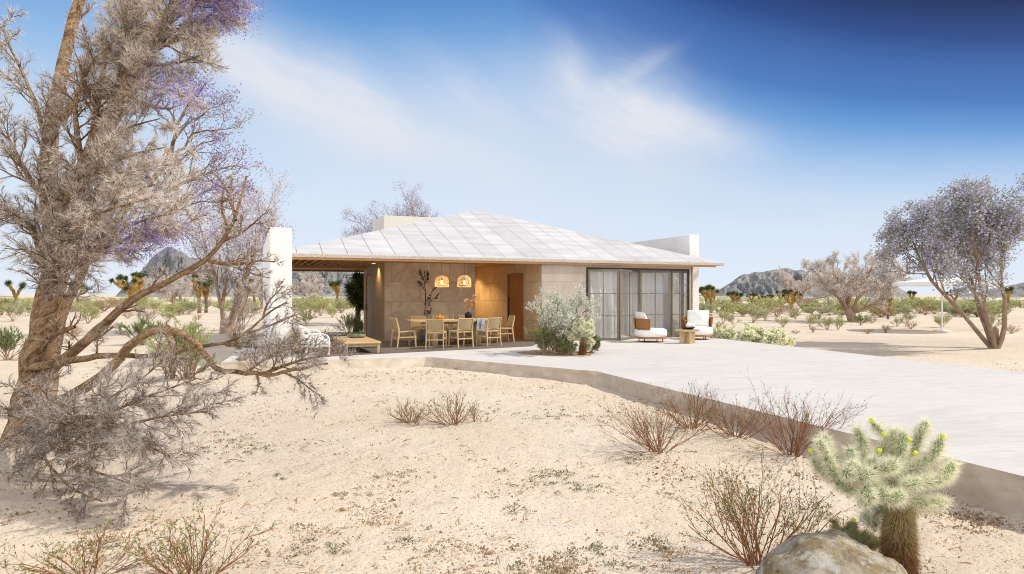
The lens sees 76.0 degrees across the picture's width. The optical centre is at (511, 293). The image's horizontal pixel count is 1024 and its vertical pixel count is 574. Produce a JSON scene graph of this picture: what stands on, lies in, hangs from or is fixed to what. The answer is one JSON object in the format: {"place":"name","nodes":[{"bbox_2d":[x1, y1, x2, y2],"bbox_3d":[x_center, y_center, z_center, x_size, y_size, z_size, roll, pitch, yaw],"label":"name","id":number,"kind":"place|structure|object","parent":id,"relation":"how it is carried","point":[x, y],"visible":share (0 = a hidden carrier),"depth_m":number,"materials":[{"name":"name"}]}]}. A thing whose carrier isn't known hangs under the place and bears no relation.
{"place":"outdoors","nodes":[
{"label":"outdoors","id":0,"kind":"place"},
{"bbox_2d":[295,334,535,355],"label":"patio floor","id":1,"kind":"structure","parent":0,"point":[403,347],"depth_m":18.04,"materials":[{"name":"concrete"}]},
{"bbox_2d":[289,322,329,356],"bbox_3d":[-5.041,1.087,16.123,0.887,0.735,2.009,0,0,-22],"label":"lounge sofa","id":2,"kind":"object","parent":1,"relation":"on","point":[302,330],"visible":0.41,"depth_m":15.32,"materials":[{"name":"white fabric"}]},
{"bbox_2d":[334,336,380,352],"bbox_3d":[-4.055,1.308,16.996,0.880,0.286,2.400,0,0,-22],"label":"coffee table","id":3,"kind":"object","parent":1,"relation":"on","point":[365,341],"visible":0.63,"depth_m":16.06,"materials":[{"name":"brown wood"}]},
{"bbox_2d":[390,318,416,347],"bbox_3d":[-3.002,1.050,18.006,0.612,0.804,0.492,0,0,-32],"label":"dining chair","id":4,"kind":"object","parent":1,"relation":"on","point":[394,323],"visible":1,"depth_m":17.90,"materials":[{"name":"wood"}]},
{"bbox_2d":[410,315,425,343],"bbox_3d":[-2.701,1.050,19.423,0.492,0.804,0.612,0,0,-25],"label":"dining chair","id":5,"kind":"object","parent":1,"relation":"on","point":[414,325],"visible":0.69,"depth_m":19.59,"materials":[{"name":"wood"}]},
{"bbox_2d":[420,326,424,340],"bbox_3d":[-2.698,1.206,20.174,0.250,0.480,0.247,0,0,0],"label":"floor vase","id":6,"kind":"object","parent":1,"relation":"on","point":[422,337],"visible":0.35,"depth_m":20.07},
{"bbox_2d":[417,269,439,316],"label":"branch","id":7,"kind":"object","parent":6,"relation":"in","point":[419,283],"visible":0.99,"depth_m":20.17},
{"bbox_2d":[425,319,446,348],"bbox_3d":[-2.021,1.050,17.454,0.492,0.804,0.612,0,0,2],"label":"dining chair","id":8,"kind":"object","parent":1,"relation":"on","point":[433,326],"visible":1,"depth_m":17.21,"materials":[{"name":"brown wood"}]},
{"bbox_2d":[406,318,487,345],"bbox_3d":[-1.673,1.090,18.789,2.620,0.720,1.000,0,0,-24],"label":"dining table","id":9,"kind":"object","parent":1,"relation":"on","point":[446,321],"visible":0.52,"depth_m":18.66,"materials":[{"name":"brown wood"}]},
{"bbox_2d":[475,318,485,334],"bbox_3d":[-0.892,0.922,18.645,0.313,0.455,0.218,0,0,-22],"label":"blanket","id":10,"kind":"object","parent":9,"relation":"on","point":[481,323],"visible":0.86,"depth_m":18.57,"materials":[{"name":"fabric"}]},
{"bbox_2d":[448,318,473,347],"bbox_3d":[-1.386,1.050,17.908,0.492,0.804,0.612,0,0,-33],"label":"dining chair","id":11,"kind":"object","parent":1,"relation":"on","point":[464,325],"visible":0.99,"depth_m":17.73,"materials":[{"name":"wood"}]},
{"bbox_2d":[476,317,501,346],"bbox_3d":[-0.644,1.050,18.350,0.492,0.804,0.612,0,0,-38],"label":"dining chair","id":12,"kind":"object","parent":1,"relation":"on","point":[493,325],"visible":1,"depth_m":18.19,"materials":[{"name":"wood"}]},
{"bbox_2d":[491,315,514,342],"bbox_3d":[-0.256,1.050,19.669,0.612,0.804,0.492,0,0,-21],"label":"dining chair","id":13,"kind":"object","parent":1,"relation":"on","point":[511,319],"visible":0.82,"depth_m":19.68,"materials":[{"name":"wood"}]},
{"bbox_2d":[0,294,1023,573],"bbox_3d":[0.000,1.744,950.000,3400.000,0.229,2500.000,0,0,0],"label":"ground","id":14,"kind":"structure","parent":0,"point":[504,440],"depth_m":6.33,"materials":[{"name":"sand"}]},
{"bbox_2d":[0,326,28,360],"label":"desert shrub","id":15,"kind":"object","parent":14,"relation":"on","point":[6,345],"visible":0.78,"depth_m":16.77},
{"bbox_2d":[0,299,31,321],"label":"desert shrub","id":16,"kind":"object","parent":14,"relation":"on","point":[11,310],"visible":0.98,"depth_m":40.74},
{"bbox_2d":[4,279,27,304],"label":"tree yucca","id":17,"kind":"object","parent":14,"relation":"on","point":[8,283],"visible":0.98,"depth_m":71.87,"materials":[{"name":"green plant"}]},
{"bbox_2d":[78,305,101,323],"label":"desert shrub","id":18,"kind":"object","parent":14,"relation":"on","point":[94,312],"visible":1,"depth_m":38.01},
{"bbox_2d":[0,518,179,573],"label":"twiggy bush","id":19,"kind":"object","parent":14,"relation":"on","point":[54,567],"visible":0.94,"depth_m":4.22,"materials":[{"name":"brown plant"}]},
{"bbox_2d":[84,295,117,310],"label":"dry shrub","id":20,"kind":"object","parent":14,"relation":"on","point":[111,304],"visible":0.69,"depth_m":64.33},
{"bbox_2d":[108,271,149,305],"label":"tree yucca","id":21,"kind":"object","parent":14,"relation":"on","point":[136,276],"visible":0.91,"depth_m":90.94,"materials":[{"name":"green plant"}]},
{"bbox_2d":[108,311,169,344],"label":"desert shrub","id":22,"kind":"object","parent":14,"relation":"on","point":[138,329],"visible":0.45,"depth_m":21.74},
{"bbox_2d":[143,297,163,313],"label":"desert shrub","id":23,"kind":"object","parent":14,"relation":"on","point":[152,305],"visible":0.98,"depth_m":57.05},
{"bbox_2d":[51,60,265,396],"bbox_3d":[-5.196,-0.807,9.437,3.322,5.295,1.280,0,0,0],"label":"lilac tree","id":24,"kind":"object","parent":14,"relation":"on","point":[64,316],"visible":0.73,"depth_m":9.48,"materials":[{"name":"purple plant"}]},
{"bbox_2d":[157,306,176,320],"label":"desert shrub","id":25,"kind":"object","parent":14,"relation":"on","point":[168,314],"visible":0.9,"depth_m":39.53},
{"bbox_2d":[142,273,192,303],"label":"bleached tree","id":26,"kind":"object","parent":14,"relation":"on","point":[178,286],"visible":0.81,"depth_m":79.57,"materials":[{"name":"beige plant"}]},
{"bbox_2d":[155,303,184,313],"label":"desert shrub","id":27,"kind":"object","parent":14,"relation":"on","point":[174,306],"visible":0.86,"depth_m":51.57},
{"bbox_2d":[0,0,360,530],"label":"feathery tree","id":28,"kind":"object","parent":14,"relation":"on","point":[70,214],"visible":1,"depth_m":6.59,"materials":[{"name":"grey plant"}]},
{"bbox_2d":[144,311,220,379],"bbox_3d":[-6.493,1.026,12.922,1.368,1.361,1.538,0,0,-33],"label":"leafy shrub","id":29,"kind":"object","parent":14,"relation":"on","point":[192,332],"visible":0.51,"depth_m":12.91,"materials":[{"name":"green plant"}]},
{"bbox_2d":[172,296,209,314],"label":"desert shrub","id":30,"kind":"object","parent":14,"relation":"on","point":[194,306],"visible":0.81,"depth_m":54.63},
{"bbox_2d":[122,495,281,573],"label":"twiggy bush","id":31,"kind":"object","parent":14,"relation":"on","point":[190,562],"visible":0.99,"depth_m":4.13,"materials":[{"name":"brown plant"}]},
{"bbox_2d":[191,272,212,312],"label":"tree yucca","id":32,"kind":"object","parent":14,"relation":"on","point":[199,291],"visible":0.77,"depth_m":58.11,"materials":[{"name":"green plant"}]},
{"bbox_2d":[197,280,212,312],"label":"tree yucca","id":33,"kind":"object","parent":14,"relation":"on","point":[205,294],"visible":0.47,"depth_m":59.34,"materials":[{"name":"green plant"}]},
{"bbox_2d":[140,167,299,333],"bbox_3d":[-12.115,-1.960,28.488,6.204,7.930,6.235,0,0,12],"label":"lilac tree","id":34,"kind":"object","parent":14,"relation":"on","point":[257,238],"visible":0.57,"depth_m":27.98,"materials":[{"name":"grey plant"}]},
{"bbox_2d":[224,298,261,329],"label":"bleached shrub","id":35,"kind":"object","parent":14,"relation":"on","point":[246,309],"visible":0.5,"depth_m":30.93,"materials":[{"name":"beige plant"}]},
{"bbox_2d":[220,348,274,370],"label":"twiggy bush","id":36,"kind":"object","parent":14,"relation":"on","point":[249,361],"visible":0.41,"depth_m":13.89,"materials":[{"name":"brown plant"}]},
{"bbox_2d":[248,269,262,309],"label":"bleached tree","id":37,"kind":"object","parent":14,"relation":"on","point":[255,287],"visible":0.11,"depth_m":71.68,"materials":[{"name":"beige plant"}]},
{"bbox_2d":[263,227,291,354],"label":"white wall","id":38,"kind":"structure","parent":14,"relation":"on","point":[278,240],"depth_m":15.51,"materials":[{"name":"paint"}]},
{"bbox_2d":[294,305,318,325],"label":"desert shrub","id":39,"kind":"object","parent":14,"relation":"on","point":[306,315],"visible":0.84,"depth_m":35.41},
{"bbox_2d":[292,271,327,298],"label":"bleached tree","id":40,"kind":"object","parent":14,"relation":"on","point":[310,285],"visible":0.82,"depth_m":79.52,"materials":[{"name":"beige plant"}]},
{"bbox_2d":[303,295,326,311],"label":"desert shrub","id":41,"kind":"object","parent":14,"relation":"on","point":[309,300],"visible":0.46,"depth_m":61.53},
{"bbox_2d":[308,295,332,315],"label":"desert shrub","id":42,"kind":"object","parent":14,"relation":"on","point":[325,305],"visible":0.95,"depth_m":50.39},
{"bbox_2d":[327,280,342,301],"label":"tree yucca","id":43,"kind":"object","parent":14,"relation":"on","point":[335,286],"visible":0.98,"depth_m":90.61,"materials":[{"name":"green plant"}]},
{"bbox_2d":[333,298,348,312],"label":"desert shrub","id":44,"kind":"object","parent":14,"relation":"on","point":[340,303],"visible":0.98,"depth_m":58.11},
{"bbox_2d":[330,311,363,332],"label":"desert shrub","id":45,"kind":"object","parent":14,"relation":"on","point":[349,323],"visible":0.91,"depth_m":26.62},
{"bbox_2d":[339,269,363,330],"bbox_3d":[-6.256,0.288,26.837,1.724,3.070,1.740,0,0,0],"label":"leafy tree","id":46,"kind":"object","parent":14,"relation":"on","point":[355,295],"visible":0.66,"depth_m":26.78,"materials":[{"name":"green plant"}]},
{"bbox_2d":[339,181,441,236],"bbox_3d":[-6.319,-2.183,37.246,6.809,8.385,7.314,0,0,0],"label":"lilac tree","id":47,"kind":"object","parent":14,"relation":"on","point":[411,212],"visible":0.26,"depth_m":36.24,"materials":[{"name":"grey plant"}]},
{"bbox_2d":[379,396,430,424],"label":"twiggy bush","id":48,"kind":"object","parent":14,"relation":"on","point":[406,415],"visible":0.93,"depth_m":8.70,"materials":[{"name":"brown plant"}]},
{"bbox_2d":[413,386,483,425],"bbox_3d":[-0.826,1.477,8.629,0.927,0.588,0.993,0,0,0],"label":"twiggy bush","id":49,"kind":"object","parent":14,"relation":"on","point":[452,417],"visible":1,"depth_m":8.60,"materials":[{"name":"brown plant"}]},
{"bbox_2d":[0,367,953,573],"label":"creeping ground plants","id":50,"kind":"object","parent":14,"relation":"on","point":[597,549],"visible":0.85,"depth_m":5.47,"materials":[{"name":"plant"}]},
{"bbox_2d":[0,296,1023,308],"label":"scrub","id":51,"kind":"object","parent":14,"relation":"on","point":[700,298],"visible":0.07,"depth_m":188.14,"materials":[{"name":"plant"}]},
{"bbox_2d":[0,360,1023,573],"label":"sand clods","id":52,"kind":"object","parent":14,"relation":"on","point":[958,515],"visible":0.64,"depth_m":5.13,"materials":[{"name":"sand"}]},
{"bbox_2d":[78,370,980,573],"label":"fallen twigs","id":53,"kind":"object","parent":14,"relation":"on","point":[155,570],"visible":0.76,"depth_m":5.23,"materials":[{"name":"wood"}]},
{"bbox_2d":[588,394,725,462],"bbox_3d":[1.581,1.436,7.228,1.481,0.680,1.373,0,0,-36],"label":"twiggy bush","id":54,"kind":"object","parent":14,"relation":"on","point":[646,433],"visible":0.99,"depth_m":7.12,"materials":[{"name":"brown plant"}]},
{"bbox_2d":[631,235,698,332],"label":"white wall","id":55,"kind":"structure","parent":14,"relation":"on","point":[686,244],"depth_m":23.57,"materials":[{"name":"paint"}]},
{"bbox_2d":[639,382,730,434],"bbox_3d":[2.161,1.421,8.281,1.145,0.721,1.198,0,0,17],"label":"twiggy bush","id":56,"kind":"object","parent":14,"relation":"on","point":[698,408],"visible":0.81,"depth_m":8.28,"materials":[{"name":"brown plant"}]},
{"bbox_2d":[699,299,717,315],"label":"desert shrub","id":57,"kind":"object","parent":14,"relation":"on","point":[706,306],"visible":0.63,"depth_m":50.91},
{"bbox_2d":[699,284,719,304],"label":"tree yucca","id":58,"kind":"object","parent":14,"relation":"on","point":[709,293],"visible":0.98,"depth_m":63.62,"materials":[{"name":"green plant"}]},
{"bbox_2d":[705,300,739,315],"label":"desert shrub","id":59,"kind":"object","parent":14,"relation":"on","point":[728,305],"visible":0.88,"depth_m":48.14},
{"bbox_2d":[710,325,737,339],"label":"flowering shrub","id":60,"kind":"object","parent":14,"relation":"on","point":[726,333],"visible":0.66,"depth_m":21.50,"materials":[{"name":"green plant"}]},
{"bbox_2d":[688,386,786,438],"bbox_3d":[2.572,1.448,7.682,1.067,0.631,1.033,0,0,41],"label":"twiggy bush","id":61,"kind":"object","parent":14,"relation":"on","point":[740,434],"visible":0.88,"depth_m":7.79,"materials":[{"name":"brown plant"}]},
{"bbox_2d":[730,301,760,316],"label":"desert shrub","id":62,"kind":"object","parent":14,"relation":"on","point":[742,309],"visible":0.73,"depth_m":49.46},
{"bbox_2d":[731,321,766,342],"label":"flowering shrub","id":63,"kind":"object","parent":14,"relation":"on","point":[748,333],"visible":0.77,"depth_m":20.64,"materials":[{"name":"green plant"}]},
{"bbox_2d":[746,305,770,322],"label":"desert shrub","id":64,"kind":"object","parent":14,"relation":"on","point":[756,313],"visible":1,"depth_m":39.06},
{"bbox_2d":[670,445,858,569],"bbox_3d":[1.692,1.423,4.301,1.228,0.896,1.187,0,0,28],"label":"twiggy bush","id":65,"kind":"object","parent":14,"relation":"on","point":[744,542],"visible":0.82,"depth_m":4.40,"materials":[{"name":"brown plant"}]},
{"bbox_2d":[757,297,781,310],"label":"desert shrub","id":66,"kind":"object","parent":14,"relation":"on","point":[769,304],"visible":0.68,"depth_m":62.16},
{"bbox_2d":[758,325,797,346],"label":"flowering shrub","id":67,"kind":"object","parent":14,"relation":"on","point":[775,336],"visible":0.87,"depth_m":19.99,"materials":[{"name":"green plant"}]},
{"bbox_2d":[780,289,801,307],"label":"tree yucca","id":68,"kind":"object","parent":14,"relation":"on","point":[785,294],"visible":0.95,"depth_m":73.54,"materials":[{"name":"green plant"}]},
{"bbox_2d":[720,368,871,458],"bbox_3d":[3.061,1.361,7.218,1.193,1.102,1.577,0,0,-36],"label":"twiggy bush","id":69,"kind":"object","parent":14,"relation":"on","point":[797,437],"visible":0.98,"depth_m":7.06,"materials":[{"name":"brown plant"}]},
{"bbox_2d":[775,265,816,305],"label":"bleached tree","id":70,"kind":"object","parent":14,"relation":"on","point":[787,281],"visible":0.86,"depth_m":91.30,"materials":[{"name":"beige plant"}]},
{"bbox_2d":[811,305,837,315],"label":"desert shrub","id":71,"kind":"object","parent":14,"relation":"on","point":[822,310],"visible":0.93,"depth_m":51.80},
{"bbox_2d":[815,315,835,329],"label":"desert shrub","id":72,"kind":"object","parent":14,"relation":"on","point":[829,321],"visible":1,"depth_m":31.11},
{"bbox_2d":[755,529,907,573],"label":"boulder","id":73,"kind":"object","parent":14,"relation":"on","point":[832,551],"visible":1,"depth_m":3.42,"materials":[{"name":"stone"}]},
{"bbox_2d":[826,515,882,550],"bbox_3d":[2.053,1.449,3.895,0.371,0.281,0.152,0,0,0],"label":"cholla","id":74,"kind":"object","parent":14,"relation":"on","point":[866,538],"visible":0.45,"depth_m":3.88,"materials":[{"name":"plant"}]},
{"bbox_2d":[801,246,919,321],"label":"bleached tree","id":75,"kind":"object","parent":14,"relation":"on","point":[832,282],"visible":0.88,"depth_m":40.01,"materials":[{"name":"beige plant"}]},
{"bbox_2d":[853,312,870,324],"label":"desert shrub","id":76,"kind":"object","parent":14,"relation":"on","point":[860,318],"visible":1,"depth_m":35.88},
{"bbox_2d":[868,302,897,317],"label":"dry shrub","id":77,"kind":"object","parent":14,"relation":"on","point":[878,310],"visible":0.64,"depth_m":47.45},
{"bbox_2d":[802,412,964,573],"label":"cholla cactus","id":78,"kind":"object","parent":14,"relation":"on","point":[898,486],"visible":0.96,"depth_m":3.71,"materials":[{"name":"plant"}]},
{"bbox_2d":[896,305,920,315],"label":"desert shrub","id":79,"kind":"object","parent":14,"relation":"on","point":[905,309],"visible":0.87,"depth_m":48.06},
{"bbox_2d":[903,296,937,312],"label":"desert shrub","id":80,"kind":"object","parent":14,"relation":"on","point":[918,303],"visible":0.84,"depth_m":57.15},
{"bbox_2d":[933,313,950,326],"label":"desert shrub","id":81,"kind":"object","parent":14,"relation":"on","point":[937,319],"visible":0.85,"depth_m":33.14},
{"bbox_2d":[892,276,996,331],"bbox_3d":[19.688,0.435,30.000,3.788,2.550,3.788,0,0,22],"label":"parasol","id":82,"kind":"object","parent":14,"relation":"on","point":[923,282],"visible":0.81,"depth_m":29.53,"materials":[{"name":"fabric"}]},
{"bbox_2d":[935,302,957,315],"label":"desert shrub","id":83,"kind":"object","parent":14,"relation":"on","point":[946,308],"visible":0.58,"depth_m":50.33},
{"bbox_2d":[870,172,1023,348],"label":"lilac tree","id":84,"kind":"object","parent":14,"relation":"on","point":[956,232],"visible":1,"depth_m":19.59,"materials":[{"name":"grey plant"}]},
{"bbox_2d":[948,301,975,316],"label":"desert shrub","id":85,"kind":"object","parent":14,"relation":"on","point":[965,306],"visible":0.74,"depth_m":48.16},
{"bbox_2d":[977,312,1008,326],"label":"desert shrub","id":86,"kind":"object","parent":14,"relation":"on","point":[993,318],"visible":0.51,"depth_m":30.74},
{"bbox_2d":[1004,286,1015,308],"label":"tree yucca","id":87,"kind":"object","parent":14,"relation":"on","point":[1009,290],"visible":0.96,"depth_m":71.74,"materials":[{"name":"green plant"}]},
{"bbox_2d":[0,246,1023,296],"bbox_3d":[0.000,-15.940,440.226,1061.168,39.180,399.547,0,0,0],"label":"hills","id":88,"kind":"structure","parent":0,"point":[765,283],"depth_m":463.24,"materials":[{"name":"stone"}]},
{"bbox_2d":[0,0,1023,293],"label":"sky","id":89,"kind":"structure","parent":0,"point":[772,133],"materials":[{"name":"blue"}]},
{"bbox_2d":[220,333,1023,520],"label":"terrace","id":90,"kind":"structure","parent":0,"point":[977,413],"depth_m":10.61,"materials":[{"name":"concrete"}]},
{"bbox_2d":[262,210,723,340],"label":"house","id":91,"kind":"structure","parent":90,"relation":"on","point":[509,266],"depth_m":20.80,"materials":[{"name":"beige stone"}]},
{"bbox_2d":[365,274,371,335],"bbox_3d":[-4.903,0.387,22.543,0.125,2.105,1.160,0,0,-22],"label":"side door","id":92,"kind":"structure","parent":91,"relation":"in","point":[369,277],"depth_m":22.61,"materials":[{"name":"black metal"}]},
{"bbox_2d":[435,275,448,286],"bbox_3d":[-2.026,-0.583,18.900,0.408,0.773,0.408,0,0,0],"label":"pendant lamp","id":93,"kind":"object","parent":91,"relation":"hanging from","point":[443,282],"visible":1,"depth_m":18.90,"materials":[{"name":"wicker"}]},
{"bbox_2d":[457,275,470,286],"bbox_3d":[-1.376,-0.583,18.900,0.408,0.773,0.408,0,0,0],"label":"pendant lamp","id":94,"kind":"object","parent":91,"relation":"hanging from","point":[464,281],"visible":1,"depth_m":18.84,"materials":[{"name":"wicker"}]},
{"bbox_2d":[507,273,523,338],"bbox_3d":[0.132,0.391,21.417,0.185,2.111,1.100,0,0,-28],"label":"front door","id":95,"kind":"structure","parent":91,"relation":"in","point":[515,282],"depth_m":21.40,"materials":[{"name":"brown wood"}]},
{"bbox_2d":[588,269,613,337],"bbox_3d":[2.814,0.285,20.873,1.023,2.270,0.119,0,0,-22],"label":"curtain","id":96,"kind":"object","parent":91,"relation":"hanging from","point":[596,281],"visible":0.67,"depth_m":20.91,"materials":[{"name":"fabric"}]},
{"bbox_2d":[588,269,618,339],"bbox_3d":[2.842,0.335,20.414,0.967,2.200,0.050,0,0,14],"label":"glass door","id":97,"kind":"structure","parent":91,"relation":"in","point":[591,270],"depth_m":20.37,"materials":[{"name":"glass"}]},
{"bbox_2d":[613,270,637,337],"bbox_3d":[3.706,0.285,21.426,0.950,2.270,0.119,0,0,-22],"label":"curtain","id":98,"kind":"object","parent":91,"relation":"hanging from","point":[625,299],"visible":0.59,"depth_m":21.45,"materials":[{"name":"fabric"}]},
{"bbox_2d":[619,269,639,339],"bbox_3d":[3.765,0.335,20.970,0.050,2.200,1.584,0,0,33],"label":"glass door","id":99,"kind":"structure","parent":91,"relation":"in","point":[620,270],"depth_m":20.83,"materials":[{"name":"glass"}]},
{"bbox_2d":[637,270,663,327],"bbox_3d":[4.634,0.285,21.973,1.122,2.270,0.122,0,0,-22],"label":"curtain","id":100,"kind":"object","parent":91,"relation":"hanging from","point":[648,286],"visible":0.61,"depth_m":22.04,"materials":[{"name":"fabric"}]},
{"bbox_2d":[640,271,670,336],"bbox_3d":[4.752,0.335,21.744,1.086,2.200,0.050,0,0,-11],"label":"glass door","id":101,"kind":"structure","parent":91,"relation":"in","point":[641,272],"depth_m":21.73,"materials":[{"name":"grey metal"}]},
{"bbox_2d":[668,273,684,334],"bbox_3d":[5.559,0.285,22.216,0.700,2.270,0.117,0,0,-22],"label":"curtain","id":102,"kind":"object","parent":91,"relation":"hanging from","point":[676,298],"visible":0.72,"depth_m":22.26,"materials":[{"name":"fabric"}]},
{"bbox_2d":[671,271,686,336],"bbox_3d":[5.636,0.335,22.013,0.731,2.200,0.050,0,0,-26],"label":"glass door","id":103,"kind":"structure","parent":91,"relation":"in","point":[672,272],"depth_m":21.90,"materials":[{"name":"grey metal"}]},
{"bbox_2d":[517,350,591,355],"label":"planting soil","id":104,"kind":"structure","parent":90,"relation":"on","point":[539,352],"depth_m":15.80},
{"bbox_2d":[525,322,559,353],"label":"pocket shrub","id":105,"kind":"object","parent":104,"relation":"on","point":[543,341],"visible":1,"depth_m":15.61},
{"bbox_2d":[524,279,600,351],"bbox_3d":[1.253,0.547,15.958,1.805,1.831,1.913,0,0,-16],"label":"silver shrub","id":106,"kind":"object","parent":104,"relation":"on","point":[564,318],"visible":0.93,"depth_m":15.77,"materials":[{"name":"green plant"}]},
{"bbox_2d":[553,334,577,354],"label":"pocket shrub","id":107,"kind":"object","parent":104,"relation":"on","point":[561,345],"visible":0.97,"depth_m":15.45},
{"bbox_2d":[563,318,595,354],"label":"cholla cactus","id":108,"kind":"object","parent":104,"relation":"on","point":[584,330],"visible":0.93,"depth_m":15.41,"materials":[{"name":"plant"}]},
{"bbox_2d":[586,333,601,352],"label":"pocket shrub","id":109,"kind":"object","parent":104,"relation":"on","point":[596,346],"visible":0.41,"depth_m":16.05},
{"bbox_2d":[633,311,666,341],"bbox_3d":[4.203,0.993,19.909,0.998,0.917,0.974,0,0,-8],"label":"lounge chair","id":110,"kind":"object","parent":90,"relation":"on","point":[644,330],"visible":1,"depth_m":19.54,"materials":[{"name":"fabric"}]},
{"bbox_2d":[675,329,699,343],"bbox_3d":[5.150,1.242,19.253,0.580,0.415,0.520,0,0,-12],"label":"side table","id":111,"kind":"object","parent":90,"relation":"on","point":[687,336],"visible":0.98,"depth_m":19.18,"materials":[{"name":"brown wood"}]},
{"bbox_2d":[682,310,712,339],"bbox_3d":[5.934,0.993,21.018,0.974,0.917,0.998,0,0,22],"label":"lounge chair","id":112,"kind":"object","parent":90,"relation":"on","point":[702,320],"visible":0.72,"depth_m":21.11,"materials":[{"name":"fabric"}]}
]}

